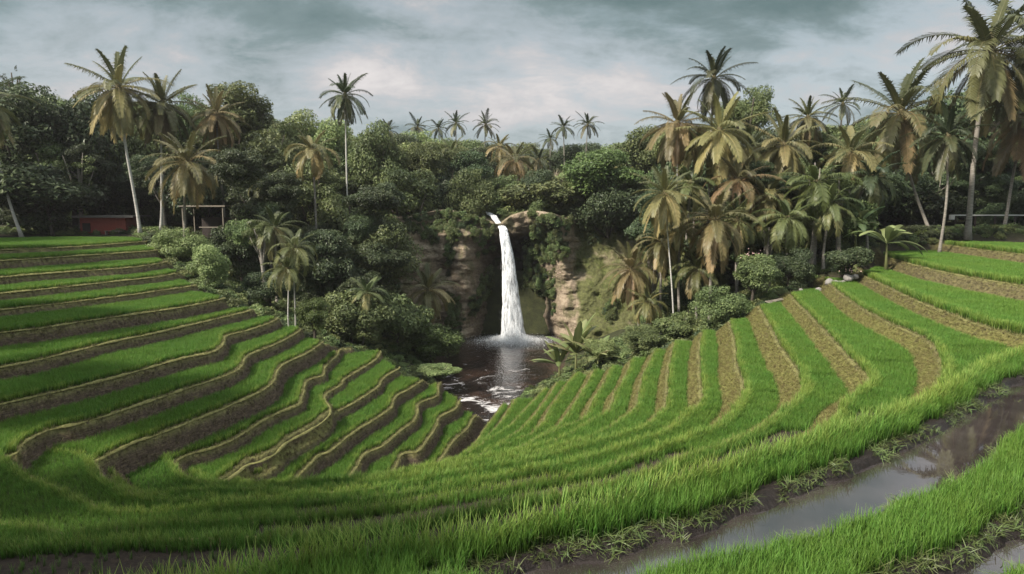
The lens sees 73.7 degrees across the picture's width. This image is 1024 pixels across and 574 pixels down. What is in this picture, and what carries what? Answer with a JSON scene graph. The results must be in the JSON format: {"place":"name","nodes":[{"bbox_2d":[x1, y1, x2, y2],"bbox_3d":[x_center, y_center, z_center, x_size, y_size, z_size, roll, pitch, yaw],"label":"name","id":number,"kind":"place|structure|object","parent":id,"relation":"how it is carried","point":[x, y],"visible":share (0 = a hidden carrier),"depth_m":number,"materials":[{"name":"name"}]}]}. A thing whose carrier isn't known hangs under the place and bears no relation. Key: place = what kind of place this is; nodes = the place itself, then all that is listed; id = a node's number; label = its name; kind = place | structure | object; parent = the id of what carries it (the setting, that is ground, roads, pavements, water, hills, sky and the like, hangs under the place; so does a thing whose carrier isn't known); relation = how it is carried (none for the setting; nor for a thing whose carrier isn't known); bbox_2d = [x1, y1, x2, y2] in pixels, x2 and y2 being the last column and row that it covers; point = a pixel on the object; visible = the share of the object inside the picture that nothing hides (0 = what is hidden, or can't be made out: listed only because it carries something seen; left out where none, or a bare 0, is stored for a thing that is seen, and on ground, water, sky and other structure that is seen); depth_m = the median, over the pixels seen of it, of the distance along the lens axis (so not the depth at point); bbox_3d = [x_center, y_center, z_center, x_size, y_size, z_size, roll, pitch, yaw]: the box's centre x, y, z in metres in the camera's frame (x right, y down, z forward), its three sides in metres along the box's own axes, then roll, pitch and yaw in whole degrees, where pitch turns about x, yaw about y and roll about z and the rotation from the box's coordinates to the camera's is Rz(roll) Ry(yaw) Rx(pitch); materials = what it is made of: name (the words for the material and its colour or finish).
{"place":"outdoors","nodes":[
{"label":"outdoors","id":0,"kind":"place"},
{"bbox_2d":[145,227,211,259],"bbox_3d":[-27.548,-3.211,56.964,4.121,3.604,4.837,2,7,17],"label":"bush","id":1,"kind":"object","parent":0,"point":[181,246],"visible":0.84,"depth_m":55.88,"materials":[{"name":"green plant"}]},
{"bbox_2d":[0,173,1023,573],"bbox_3d":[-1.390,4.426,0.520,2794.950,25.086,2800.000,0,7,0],"label":"terrain","id":2,"kind":"structure","parent":0,"point":[532,303],"depth_m":30.78,"materials":[{"name":"soil"}]},
{"bbox_2d":[0,76,41,236],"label":"palm tree","id":3,"kind":"object","parent":2,"relation":"on","point":[7,127],"visible":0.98,"depth_m":65.19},
{"bbox_2d":[0,81,77,227],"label":"broadleaf tree","id":4,"kind":"object","parent":2,"relation":"on","point":[39,123],"visible":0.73,"depth_m":70.70,"materials":[{"name":"green plant"}]},
{"bbox_2d":[16,139,69,227],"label":"slender tree","id":5,"kind":"object","parent":2,"relation":"on","point":[47,153],"visible":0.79,"depth_m":70.88,"materials":[{"name":"green plant"}]},
{"bbox_2d":[0,159,111,235],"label":"broadleaf tree","id":6,"kind":"object","parent":2,"relation":"on","point":[43,186],"visible":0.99,"depth_m":67.75,"materials":[{"name":"green plant"}]},
{"bbox_2d":[53,153,96,228],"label":"slender tree","id":7,"kind":"object","parent":2,"relation":"on","point":[86,167],"visible":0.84,"depth_m":71.56,"materials":[{"name":"green plant"}]},
{"bbox_2d":[15,86,135,227],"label":"broadleaf tree","id":8,"kind":"object","parent":2,"relation":"on","point":[82,108],"visible":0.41,"depth_m":73.79,"materials":[{"name":"green plant"}]},
{"bbox_2d":[55,121,137,214],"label":"broadleaf tree","id":9,"kind":"object","parent":2,"relation":"on","point":[104,167],"visible":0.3,"depth_m":76.30,"materials":[{"name":"green plant"}]},
{"bbox_2d":[71,215,151,234],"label":"hut","id":10,"kind":"object","parent":2,"relation":"on","point":[103,224],"visible":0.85,"depth_m":71.20,"materials":[{"name":"metal"}]},
{"bbox_2d":[65,45,175,232],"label":"palm tree","id":11,"kind":"object","parent":2,"relation":"on","point":[122,110],"visible":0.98,"depth_m":65.75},
{"bbox_2d":[96,97,192,225],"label":"broadleaf tree","id":12,"kind":"object","parent":2,"relation":"on","point":[142,147],"visible":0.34,"depth_m":78.97,"materials":[{"name":"green plant"}]},
{"bbox_2d":[127,69,204,229],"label":"palm tree","id":13,"kind":"object","parent":2,"relation":"on","point":[162,120],"visible":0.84,"depth_m":68.77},
{"bbox_2d":[139,127,226,237],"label":"palm tree","id":14,"kind":"object","parent":2,"relation":"on","point":[188,175],"visible":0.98,"depth_m":60.42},
{"bbox_2d":[173,92,205,160],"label":"broadleaf tree","id":15,"kind":"object","parent":2,"relation":"on","point":[189,110],"visible":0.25,"depth_m":82.44,"materials":[{"name":"green plant"}]},
{"bbox_2d":[156,158,234,216],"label":"broadleaf tree","id":16,"kind":"object","parent":2,"relation":"on","point":[207,200],"visible":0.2,"depth_m":72.91,"materials":[{"name":"green plant"}]},
{"bbox_2d":[179,205,234,238],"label":"shed","id":17,"kind":"structure","parent":2,"relation":"on","point":[209,224],"depth_m":71.81,"materials":[{"name":"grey wood"}]},
{"bbox_2d":[186,243,231,283],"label":"bush","id":18,"kind":"object","parent":2,"relation":"on","point":[209,264],"visible":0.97,"depth_m":52.70,"materials":[{"name":"green plant"}]},
{"bbox_2d":[183,84,252,216],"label":"palm tree","id":19,"kind":"object","parent":2,"relation":"on","point":[216,122],"visible":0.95,"depth_m":72.08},
{"bbox_2d":[206,223,258,281],"bbox_3d":[-25.288,-2.943,61.896,5.668,5.803,6.200,-2,7,-16],"label":"bush","id":20,"kind":"object","parent":2,"relation":"on","point":[232,251],"visible":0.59,"depth_m":60.81,"materials":[{"name":"green plant"}]},
{"bbox_2d":[193,80,273,149],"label":"broadleaf tree","id":21,"kind":"object","parent":2,"relation":"on","point":[251,111],"visible":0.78,"depth_m":78.71,"materials":[{"name":"green plant"}]},
{"bbox_2d":[241,221,269,301],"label":"slender tree","id":22,"kind":"object","parent":2,"relation":"on","point":[257,230],"visible":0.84,"depth_m":56.68,"materials":[{"name":"green plant"}]},
{"bbox_2d":[213,127,301,182],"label":"broadleaf tree","id":23,"kind":"object","parent":2,"relation":"on","point":[272,149],"visible":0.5,"depth_m":73.79,"materials":[{"name":"green plant"}]},
{"bbox_2d":[229,185,293,263],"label":"broadleaf tree","id":24,"kind":"object","parent":2,"relation":"on","point":[251,203],"visible":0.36,"depth_m":65.79,"materials":[{"name":"green plant"}]},
{"bbox_2d":[236,271,301,306],"bbox_3d":[-19.520,0.415,55.326,3.862,3.701,4.752,5,8,38],"label":"bush","id":25,"kind":"object","parent":2,"relation":"on","point":[252,283],"visible":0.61,"depth_m":54.35,"materials":[{"name":"green plant"}]},
{"bbox_2d":[243,206,307,303],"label":"palm tree","id":26,"kind":"object","parent":2,"relation":"on","point":[276,217],"visible":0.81,"depth_m":57.03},
{"bbox_2d":[261,251,317,325],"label":"palm tree","id":27,"kind":"object","parent":2,"relation":"on","point":[288,273],"visible":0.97,"depth_m":48.70,"materials":[{"name":"green plant"}]},
{"bbox_2d":[268,229,317,324],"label":"palm tree","id":28,"kind":"object","parent":2,"relation":"on","point":[295,245],"visible":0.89,"depth_m":49.53,"materials":[{"name":"green plant"}]},
{"bbox_2d":[268,106,319,145],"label":"broadleaf tree","id":29,"kind":"object","parent":2,"relation":"on","point":[290,130],"visible":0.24,"depth_m":83.43,"materials":[{"name":"green plant"}]},
{"bbox_2d":[292,297,329,338],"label":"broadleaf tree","id":30,"kind":"object","parent":2,"relation":"on","point":[310,311],"visible":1,"depth_m":49.13,"materials":[{"name":"green plant"}]},
{"bbox_2d":[283,128,340,283],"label":"palm tree","id":31,"kind":"object","parent":2,"relation":"on","point":[313,148],"visible":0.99,"depth_m":66.37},
{"bbox_2d":[282,159,344,226],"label":"broadleaf tree","id":32,"kind":"object","parent":2,"relation":"on","point":[323,188],"visible":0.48,"depth_m":73.14,"materials":[{"name":"green plant"}]},
{"bbox_2d":[285,229,356,310],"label":"broadleaf tree","id":33,"kind":"object","parent":2,"relation":"on","point":[327,270],"visible":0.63,"depth_m":59.84,"materials":[{"name":"green plant"}]},
{"bbox_2d":[303,117,352,176],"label":"broadleaf tree","id":34,"kind":"object","parent":2,"relation":"on","point":[335,131],"visible":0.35,"depth_m":84.04,"materials":[{"name":"green plant"}]},
{"bbox_2d":[319,73,371,195],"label":"palm tree","id":35,"kind":"object","parent":2,"relation":"on","point":[344,103],"visible":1,"depth_m":73.66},
{"bbox_2d":[312,192,398,233],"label":"broadleaf tree","id":36,"kind":"object","parent":2,"relation":"on","point":[336,215],"visible":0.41,"depth_m":70.08,"materials":[{"name":"green plant"}]},
{"bbox_2d":[320,289,395,342],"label":"broadleaf tree","id":37,"kind":"object","parent":2,"relation":"on","point":[346,319],"visible":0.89,"depth_m":56.18,"materials":[{"name":"green plant"}]},
{"bbox_2d":[345,277,391,344],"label":"palm tree","id":38,"kind":"object","parent":2,"relation":"on","point":[371,283],"visible":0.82,"depth_m":56.90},
{"bbox_2d":[344,117,406,186],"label":"broadleaf tree","id":39,"kind":"object","parent":2,"relation":"on","point":[373,157],"visible":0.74,"depth_m":81.85,"materials":[{"name":"green plant"}]},
{"bbox_2d":[339,217,423,298],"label":"broadleaf tree","id":40,"kind":"object","parent":2,"relation":"on","point":[401,242],"visible":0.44,"depth_m":64.61,"materials":[{"name":"green plant"}]},
{"bbox_2d":[376,292,434,354],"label":"broadleaf tree","id":41,"kind":"object","parent":2,"relation":"on","point":[408,318],"visible":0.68,"depth_m":61.63,"materials":[{"name":"green plant"}]},
{"bbox_2d":[371,166,441,216],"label":"broadleaf tree","id":42,"kind":"object","parent":2,"relation":"on","point":[409,186],"visible":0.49,"depth_m":80.28,"materials":[{"name":"green plant"}]},
{"bbox_2d":[400,263,461,322],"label":"palm tree","id":43,"kind":"object","parent":2,"relation":"on","point":[428,298],"visible":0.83,"depth_m":67.92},
{"bbox_2d":[404,323,464,362],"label":"broadleaf tree","id":44,"kind":"object","parent":2,"relation":"on","point":[440,339],"visible":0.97,"depth_m":63.87,"materials":[{"name":"green plant"}]},
{"bbox_2d":[416,362,462,382],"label":"bush","id":45,"kind":"object","parent":2,"relation":"on","point":[437,371],"visible":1,"depth_m":55.72,"materials":[{"name":"green plant"}]},
{"bbox_2d":[432,334,583,422],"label":"pool","id":46,"kind":"structure","parent":2,"relation":"in","point":[487,381],"depth_m":64.21,"materials":[{"name":"liquid"}]},
{"bbox_2d":[2,93,1018,251],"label":"distant forest","id":47,"kind":"object","parent":2,"relation":"on","point":[499,181],"visible":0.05,"depth_m":87.71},
{"bbox_2d":[0,236,1023,535],"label":"rice crop","id":48,"kind":"object","parent":2,"relation":"on","point":[880,351],"depth_m":31.30,"materials":[{"name":"plant"}]},
{"bbox_2d":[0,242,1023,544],"bbox_3d":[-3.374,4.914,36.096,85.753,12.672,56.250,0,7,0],"label":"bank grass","id":49,"kind":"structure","parent":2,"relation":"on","point":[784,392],"depth_m":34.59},
{"bbox_2d":[0,139,1023,311],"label":"woodland","id":50,"kind":"object","parent":2,"relation":"on","point":[384,196],"visible":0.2,"depth_m":63.85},
{"bbox_2d":[0,397,1023,573],"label":"rice crop","id":51,"kind":"object","parent":2,"relation":"on","point":[923,519],"depth_m":11.48,"materials":[{"name":"plant"}]},
{"bbox_2d":[0,241,1023,546],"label":"terrace bunds","id":52,"kind":"structure","parent":2,"relation":"on","point":[96,461],"depth_m":35.17,"materials":[{"name":"soil"}]},
{"bbox_2d":[0,241,1023,566],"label":"bund grass","id":53,"kind":"structure","parent":52,"relation":"on","point":[742,381],"depth_m":35.23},
{"bbox_2d":[1,222,1023,401],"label":"undergrowth","id":54,"kind":"object","parent":2,"relation":"on","point":[260,309],"visible":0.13,"depth_m":54.77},
{"bbox_2d":[489,142,537,208],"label":"palm tree","id":55,"kind":"object","parent":2,"relation":"on","point":[519,172],"visible":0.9,"depth_m":93.91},
{"bbox_2d":[545,314,598,368],"bbox_3d":[5.071,4.578,53.935,5.157,5.319,5.451,0,7,0],"label":"banana plant","id":56,"kind":"object","parent":2,"relation":"on","point":[579,332],"visible":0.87,"depth_m":53.64,"materials":[{"name":"green plant"}]},
{"bbox_2d":[560,148,644,222],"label":"broadleaf tree","id":57,"kind":"object","parent":2,"relation":"on","point":[595,167],"visible":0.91,"depth_m":79.99,"materials":[{"name":"green plant"}]},
{"bbox_2d":[596,239,667,325],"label":"palm tree","id":58,"kind":"object","parent":2,"relation":"on","point":[638,278],"visible":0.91,"depth_m":55.67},
{"bbox_2d":[612,124,671,175],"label":"broadleaf tree","id":59,"kind":"object","parent":2,"relation":"on","point":[642,158],"visible":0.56,"depth_m":90.78,"materials":[{"name":"green plant"}]},
{"bbox_2d":[622,324,665,349],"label":"bush","id":60,"kind":"object","parent":2,"relation":"on","point":[640,337],"visible":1,"depth_m":48.99,"materials":[{"name":"green plant"}]},
{"bbox_2d":[625,287,669,328],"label":"palm tree","id":61,"kind":"object","parent":2,"relation":"on","point":[645,306],"visible":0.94,"depth_m":54.08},
{"bbox_2d":[631,217,689,335],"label":"palm tree","id":62,"kind":"object","parent":2,"relation":"on","point":[659,258],"visible":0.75,"depth_m":54.67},
{"bbox_2d":[629,165,709,312],"bbox_3d":[11.347,-2.464,51.789,5.965,13.404,5.514,-4,8,-29],"label":"palm tree","id":63,"kind":"object","parent":2,"relation":"on","point":[663,203],"visible":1,"depth_m":51.07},
{"bbox_2d":[652,310,696,343],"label":"bush","id":64,"kind":"object","parent":2,"relation":"on","point":[678,324],"visible":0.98,"depth_m":49.04,"materials":[{"name":"green plant"}]},
{"bbox_2d":[634,92,715,315],"bbox_3d":[14.512,-6.953,61.801,7.941,20.700,7.385,0,7,0],"label":"palm tree","id":65,"kind":"object","parent":2,"relation":"on","point":[677,142],"visible":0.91,"depth_m":59.94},
{"bbox_2d":[650,211,705,312],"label":"palm tree","id":66,"kind":"object","parent":2,"relation":"on","point":[690,231],"visible":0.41,"depth_m":54.51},
{"bbox_2d":[668,163,722,261],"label":"palm tree","id":67,"kind":"object","parent":2,"relation":"on","point":[692,177],"visible":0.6,"depth_m":58.70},
{"bbox_2d":[669,248,729,319],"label":"palm tree","id":68,"kind":"object","parent":2,"relation":"on","point":[694,281],"visible":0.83,"depth_m":52.74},
{"bbox_2d":[404,362,1023,573],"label":"channel weeds","id":69,"kind":"object","parent":2,"relation":"on","point":[927,562],"visible":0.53,"depth_m":11.03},
{"bbox_2d":[670,46,758,223],"bbox_3d":[18.944,-10.569,65.319,6.738,23.723,6.509,-4,8,-29],"label":"palm tree","id":70,"kind":"object","parent":2,"relation":"on","point":[710,88],"visible":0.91,"depth_m":63.58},
{"bbox_2d":[671,181,759,319],"bbox_3d":[15.372,-2.571,52.489,6.435,11.012,7.817,2,7,16],"label":"palm tree","id":71,"kind":"object","parent":2,"relation":"on","point":[714,237],"visible":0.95,"depth_m":50.99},
{"bbox_2d":[661,91,772,202],"bbox_3d":[17.568,-7.354,59.539,7.822,19.270,8.422,6,9,40],"label":"palm tree","id":72,"kind":"object","parent":2,"relation":"on","point":[717,147],"visible":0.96,"depth_m":58.01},
{"bbox_2d":[688,284,752,330],"bbox_3d":[14.682,1.597,47.854,4.107,3.754,3.537,-3,7,-26],"label":"bush","id":73,"kind":"object","parent":2,"relation":"on","point":[729,305],"visible":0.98,"depth_m":47.18,"materials":[{"name":"green plant"}]},
{"bbox_2d":[712,193,772,295],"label":"palm tree","id":74,"kind":"object","parent":2,"relation":"on","point":[741,227],"visible":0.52,"depth_m":56.17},
{"bbox_2d":[703,153,784,284],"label":"palm tree","id":75,"kind":"object","parent":2,"relation":"on","point":[738,182],"visible":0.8,"depth_m":56.63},
{"bbox_2d":[713,85,776,142],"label":"broadleaf tree","id":76,"kind":"object","parent":2,"relation":"on","point":[757,103],"visible":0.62,"depth_m":74.91,"materials":[{"name":"green plant"}]},
{"bbox_2d":[732,253,783,300],"bbox_3d":[18.087,-0.304,50.063,3.427,4.389,3.885,-4,8,-29],"label":"bush","id":77,"kind":"object","parent":2,"relation":"on","point":[753,272],"visible":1,"depth_m":49.45,"materials":[{"name":"green plant"}]},
{"bbox_2d":[740,167,803,284],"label":"palm tree","id":78,"kind":"object","parent":2,"relation":"on","point":[771,186],"visible":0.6,"depth_m":56.75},
{"bbox_2d":[743,107,826,187],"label":"palm tree","id":79,"kind":"object","parent":2,"relation":"on","point":[785,157],"visible":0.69,"depth_m":60.21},
{"bbox_2d":[748,192,825,280],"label":"palm tree","id":80,"kind":"object","parent":2,"relation":"on","point":[782,225],"visible":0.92,"depth_m":53.09,"materials":[{"name":"green plant"}]},
{"bbox_2d":[770,246,816,289],"bbox_3d":[21.319,-1.350,52.357,3.834,3.562,3.412,3,7,26],"label":"bush","id":81,"kind":"object","parent":2,"relation":"on","point":[794,264],"visible":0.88,"depth_m":51.52,"materials":[{"name":"green plant"}]},
{"bbox_2d":[763,197,853,253],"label":"broadleaf tree","id":82,"kind":"object","parent":2,"relation":"on","point":[820,243],"visible":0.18,"depth_m":57.09,"materials":[{"name":"green plant"}]},
{"bbox_2d":[782,95,838,174],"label":"palm tree","id":83,"kind":"object","parent":2,"relation":"on","point":[808,120],"visible":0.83,"depth_m":72.01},
{"bbox_2d":[769,152,867,263],"bbox_3d":[24.780,-5.749,55.707,7.439,10.189,6.358,0,7,0],"label":"palm tree","id":84,"kind":"object","parent":2,"relation":"on","point":[813,176],"visible":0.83,"depth_m":54.51,"materials":[{"name":"green plant"}]},
{"bbox_2d":[791,182,864,272],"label":"palm tree","id":85,"kind":"object","parent":2,"relation":"on","point":[830,212],"visible":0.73,"depth_m":54.01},
{"bbox_2d":[798,123,873,172],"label":"broadleaf tree","id":86,"kind":"object","parent":2,"relation":"on","point":[823,149],"visible":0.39,"depth_m":74.13,"materials":[{"name":"green plant"}]},
{"bbox_2d":[818,84,860,172],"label":"palm tree","id":87,"kind":"object","parent":2,"relation":"on","point":[843,111],"visible":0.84,"depth_m":75.97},
{"bbox_2d":[823,246,874,274],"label":"bush","id":88,"kind":"object","parent":2,"relation":"on","point":[857,254],"visible":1,"depth_m":50.30,"materials":[{"name":"green plant"}]},
{"bbox_2d":[821,197,878,252],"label":"broadleaf tree","id":89,"kind":"object","parent":2,"relation":"on","point":[846,221],"visible":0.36,"depth_m":56.17,"materials":[{"name":"green plant"}]},
{"bbox_2d":[809,125,893,199],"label":"palm tree","id":90,"kind":"object","parent":2,"relation":"on","point":[851,139],"visible":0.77,"depth_m":58.26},
{"bbox_2d":[840,150,908,248],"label":"palm tree","id":91,"kind":"object","parent":2,"relation":"on","point":[874,184],"visible":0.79,"depth_m":56.59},
{"bbox_2d":[844,225,926,269],"bbox_3d":[28.916,-2.884,52.876,5.502,3.911,5.557,0,7,0],"label":"banana plant","id":92,"kind":"object","parent":2,"relation":"on","point":[890,232],"visible":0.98,"depth_m":52.68,"materials":[{"name":"green plant"}]},
{"bbox_2d":[835,153,943,228],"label":"broadleaf tree","id":93,"kind":"object","parent":2,"relation":"on","point":[923,182],"visible":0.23,"depth_m":73.68,"materials":[{"name":"green plant"}]},
{"bbox_2d":[820,57,977,225],"bbox_3d":[36.993,-13.201,64.374,12.331,16.770,11.649,-2,7,-16],"label":"palm tree","id":94,"kind":"object","parent":2,"relation":"on","point":[901,122],"visible":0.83,"depth_m":63.53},
{"bbox_2d":[879,180,975,226],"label":"broadleaf tree","id":95,"kind":"object","parent":2,"relation":"on","point":[932,203],"visible":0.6,"depth_m":73.13,"materials":[{"name":"green plant"}]},
{"bbox_2d":[901,100,999,251],"bbox_3d":[37.445,-9.322,59.591,7.114,13.426,6.720,-4,8,-27],"label":"palm tree","id":96,"kind":"object","parent":2,"relation":"on","point":[949,144],"visible":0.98,"depth_m":58.55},
{"bbox_2d":[895,0,1023,239],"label":"palm tree","id":97,"kind":"object","parent":2,"relation":"on","point":[989,72],"visible":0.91,"depth_m":61.05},
{"bbox_2d":[900,86,1019,221],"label":"broadleaf tree","id":98,"kind":"object","parent":2,"relation":"on","point":[959,104],"visible":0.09,"depth_m":80.66,"materials":[{"name":"green plant"}]},
{"bbox_2d":[942,0,1023,134],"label":"palm tree","id":99,"kind":"object","parent":2,"relation":"on","point":[1021,61],"visible":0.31,"depth_m":63.53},
{"bbox_2d":[959,106,1023,224],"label":"palm tree","id":100,"kind":"object","parent":2,"relation":"on","point":[1008,148],"visible":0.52,"depth_m":67.82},
{"bbox_2d":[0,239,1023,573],"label":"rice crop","id":101,"kind":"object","parent":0,"point":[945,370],"depth_m":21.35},
{"bbox_2d":[0,0,1023,150],"label":"sky","id":102,"kind":"structure","parent":0,"point":[530,63],"materials":[{"name":"grey"}]},
{"bbox_2d":[382,209,669,342],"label":"cliff","id":103,"kind":"structure","parent":0,"point":[582,293],"depth_m":79.85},
{"bbox_2d":[417,170,471,212],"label":"broadleaf tree","id":104,"kind":"object","parent":103,"relation":"on","point":[442,183],"visible":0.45,"depth_m":82.77,"materials":[{"name":"green plant"}]},
{"bbox_2d":[443,166,497,217],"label":"broadleaf tree","id":105,"kind":"object","parent":103,"relation":"on","point":[479,197],"visible":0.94,"depth_m":82.09,"materials":[{"name":"green plant"}]},
{"bbox_2d":[486,212,527,341],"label":"waterfall","id":106,"kind":"structure","parent":103,"relation":"on","point":[512,317],"depth_m":77.94,"materials":[{"name":"liquid"}]},
{"bbox_2d":[497,175,583,210],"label":"broadleaf tree","id":107,"kind":"object","parent":103,"relation":"on","point":[516,195],"visible":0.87,"depth_m":80.77,"materials":[{"name":"green plant"}]},
{"bbox_2d":[567,176,645,245],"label":"broadleaf tree","id":108,"kind":"object","parent":103,"relation":"on","point":[613,206],"visible":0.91,"depth_m":80.00,"materials":[{"name":"green plant"}]},
{"bbox_2d":[523,383,1023,573],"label":"paddy water","id":109,"kind":"structure","parent":0,"point":[962,442],"depth_m":12.89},
{"bbox_2d":[964,539,1023,573],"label":"paddy water","id":110,"kind":"structure","parent":0,"point":[1013,550],"depth_m":10.45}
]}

